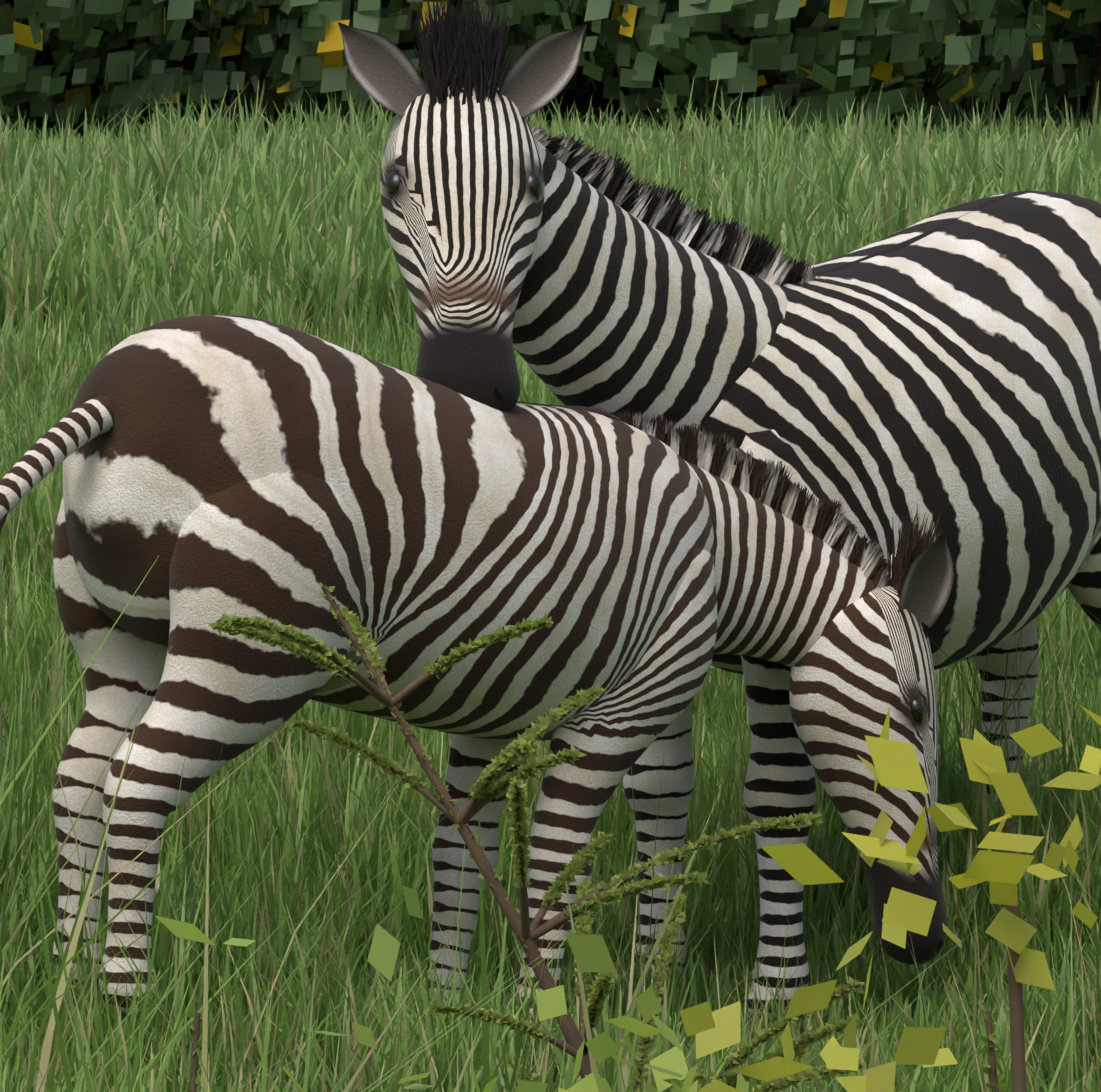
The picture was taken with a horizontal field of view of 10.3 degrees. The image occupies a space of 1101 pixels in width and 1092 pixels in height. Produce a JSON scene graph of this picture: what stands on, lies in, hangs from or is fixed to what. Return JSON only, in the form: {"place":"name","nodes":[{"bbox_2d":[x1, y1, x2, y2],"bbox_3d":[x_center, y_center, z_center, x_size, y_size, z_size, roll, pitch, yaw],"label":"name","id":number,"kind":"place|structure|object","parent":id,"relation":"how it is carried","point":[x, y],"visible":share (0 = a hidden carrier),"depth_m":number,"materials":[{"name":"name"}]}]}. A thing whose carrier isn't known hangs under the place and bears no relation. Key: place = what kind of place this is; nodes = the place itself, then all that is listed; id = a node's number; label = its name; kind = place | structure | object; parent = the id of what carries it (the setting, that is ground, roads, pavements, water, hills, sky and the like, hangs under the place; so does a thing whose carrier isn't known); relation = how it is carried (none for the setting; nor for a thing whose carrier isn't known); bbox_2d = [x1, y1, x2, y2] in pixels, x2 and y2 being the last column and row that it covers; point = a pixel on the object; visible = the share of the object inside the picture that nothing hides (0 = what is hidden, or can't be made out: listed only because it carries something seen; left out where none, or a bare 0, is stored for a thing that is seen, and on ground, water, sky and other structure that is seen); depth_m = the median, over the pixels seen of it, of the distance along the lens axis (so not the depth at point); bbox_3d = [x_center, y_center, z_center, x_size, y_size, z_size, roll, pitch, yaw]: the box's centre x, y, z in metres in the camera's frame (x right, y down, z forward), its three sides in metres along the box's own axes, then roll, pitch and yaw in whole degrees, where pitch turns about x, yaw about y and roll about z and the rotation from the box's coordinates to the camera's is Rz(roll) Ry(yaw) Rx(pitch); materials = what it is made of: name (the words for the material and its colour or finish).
{"place":"outdoors","nodes":[
{"label":"outdoors","id":0,"kind":"place"},
{"bbox_2d":[0,108,1100,1091],"bbox_3d":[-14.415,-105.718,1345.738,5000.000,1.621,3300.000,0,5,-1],"label":"terrain","id":1,"kind":"structure","parent":0,"point":[803,915],"depth_m":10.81,"materials":[{"name":"green plant"}]},
{"bbox_2d":[0,0,299,143],"bbox_3d":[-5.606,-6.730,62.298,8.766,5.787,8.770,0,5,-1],"label":"hedge","id":2,"kind":"object","parent":1,"relation":"on","point":[215,84],"visible":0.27,"depth_m":59.27,"materials":[{"name":"green plant"}]},
{"bbox_2d":[189,1013,200,1091],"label":"weed stems","id":3,"kind":"object","parent":1,"relation":"on","point":[196,1033],"visible":0.83,"depth_m":5.81,"materials":[{"name":"green plant"}]},
{"bbox_2d":[183,1009,213,1091],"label":"leaves","id":4,"kind":"object","parent":3,"relation":"attached to","point":[190,1013],"visible":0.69,"depth_m":5.81,"materials":[{"name":"green plant"}]},
{"bbox_2d":[3,0,527,136],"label":"hedge","id":5,"kind":"object","parent":1,"relation":"on","point":[291,37],"visible":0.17,"depth_m":60.28,"materials":[{"name":"green plant"}]},
{"bbox_2d":[127,0,583,134],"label":"leaves","id":6,"kind":"object","parent":1,"relation":"on","point":[229,92],"depth_m":61.13,"materials":[{"name":"green plant"}]},
{"bbox_2d":[210,0,697,133],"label":"hedge","id":7,"kind":"object","parent":1,"relation":"on","point":[321,30],"visible":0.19,"depth_m":60.25,"materials":[{"name":"green plant"}]},
{"bbox_2d":[0,315,953,1027],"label":"zebra","id":8,"kind":"object","parent":1,"relation":"on","point":[242,467],"visible":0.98,"depth_m":9.59,"materials":[{"name":"white"}]},
{"bbox_2d":[208,582,866,1091],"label":"shrub","id":9,"kind":"object","parent":1,"relation":"on","point":[516,750],"depth_m":6.29,"materials":[{"name":"green plant"}]},
{"bbox_2d":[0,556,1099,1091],"bbox_3d":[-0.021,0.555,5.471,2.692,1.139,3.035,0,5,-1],"label":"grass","id":10,"kind":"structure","parent":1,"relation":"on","point":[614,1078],"depth_m":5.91,"materials":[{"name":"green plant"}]},
{"bbox_2d":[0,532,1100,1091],"bbox_3d":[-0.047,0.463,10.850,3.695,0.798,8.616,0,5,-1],"label":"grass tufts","id":11,"kind":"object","parent":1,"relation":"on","point":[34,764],"visible":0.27,"depth_m":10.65,"materials":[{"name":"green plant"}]},
{"bbox_2d":[0,610,1100,1091],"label":"broad grass","id":12,"kind":"structure","parent":1,"relation":"on","point":[1064,1030],"depth_m":10.54,"materials":[{"name":"green plant"}]},
{"bbox_2d":[338,0,1100,1035],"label":"zebra","id":13,"kind":"object","parent":1,"relation":"on","point":[946,362],"visible":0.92,"depth_m":10.44,"materials":[{"name":"black"}]},
{"bbox_2d":[349,0,1099,130],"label":"leaves","id":14,"kind":"object","parent":1,"relation":"on","point":[1074,80],"visible":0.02,"depth_m":62.97,"materials":[{"name":"green plant"}]},
{"bbox_2d":[450,0,1043,139],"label":"hedge","id":15,"kind":"object","parent":1,"relation":"on","point":[639,38],"depth_m":58.71,"materials":[{"name":"green plant"}]},
{"bbox_2d":[663,0,1100,137],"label":"hedge","id":16,"kind":"object","parent":1,"relation":"on","point":[812,19],"depth_m":61.16,"materials":[{"name":"green plant"}]},
{"bbox_2d":[985,1011,999,1091],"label":"weed stems","id":17,"kind":"object","parent":1,"relation":"on","point":[992,1069],"visible":1,"depth_m":6.22,"materials":[{"name":"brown plant"}]},
{"bbox_2d":[978,1010,1007,1090],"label":"weed leaves","id":18,"kind":"object","parent":17,"relation":"attached to","point":[994,1037],"visible":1,"depth_m":6.23,"materials":[{"name":"green plant"}]},
{"bbox_2d":[1003,826,1026,1091],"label":"stem","id":19,"kind":"object","parent":1,"relation":"on","point":[1018,1064],"visible":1,"depth_m":2.69,"materials":[{"name":"brown plant"}]},
{"bbox_2d":[761,705,1100,989],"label":"leaves","id":20,"kind":"object","parent":19,"relation":"attached to","point":[896,764],"visible":1,"depth_m":2.68,"materials":[{"name":"yellow plant"}]},
{"bbox_2d":[1052,50,1089,125],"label":"hedge","id":21,"kind":"object","parent":1,"relation":"on","point":[1084,105],"visible":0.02,"depth_m":65.29,"materials":[{"name":"green plant"}]},
{"bbox_2d":[1055,48,1096,125],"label":"hedge","id":22,"kind":"object","parent":1,"relation":"on","point":[1085,52],"depth_m":64.97,"materials":[{"name":"green plant"}]},
{"bbox_3d":[0.158,0.798,3.136,0.030,1.006,0.011,0,5,-1],"label":"weed stalk","id":23,"kind":"object","parent":1,"relation":"on","visible":0},
{"bbox_2d":[680,903,957,1091],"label":"leaves","id":24,"kind":"object","parent":23,"relation":"attached to","point":[716,1030],"visible":0.96,"depth_m":3.09,"materials":[{"name":"yellow plant"}]},
{"bbox_3d":[0.079,0.794,3.636,0.030,0.931,0.011,0,5,-1],"label":"weed stalk near the lens","id":25,"kind":"object","parent":1,"relation":"on","visible":0},
{"bbox_2d":[536,934,781,1091],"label":"leaves","id":26,"kind":"object","parent":25,"relation":"attached to","point":[669,1068],"visible":0.98,"depth_m":3.59,"materials":[{"name":"green plant"}]},
{"bbox_3d":[-0.072,0.800,3.836,0.030,0.877,0.011,0,5,-1],"label":"duckweed stalk","id":27,"kind":"object","parent":1,"relation":"on","visible":0},
{"bbox_2d":[154,886,547,1091],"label":"weed leaves","id":28,"kind":"object","parent":27,"relation":"attached to","point":[384,950],"visible":1,"depth_m":3.79,"materials":[{"name":"green plant"}]},
{"bbox_2d":[0,72,1100,348],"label":"grass","id":29,"kind":"structure","parent":0,"point":[290,210],"depth_m":40.53,"materials":[{"name":"green plant"}]},
{"bbox_2d":[0,260,1100,726],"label":"grass","id":30,"kind":"structure","parent":0,"point":[52,366],"depth_m":24.10,"materials":[{"name":"green plant"}]}
]}

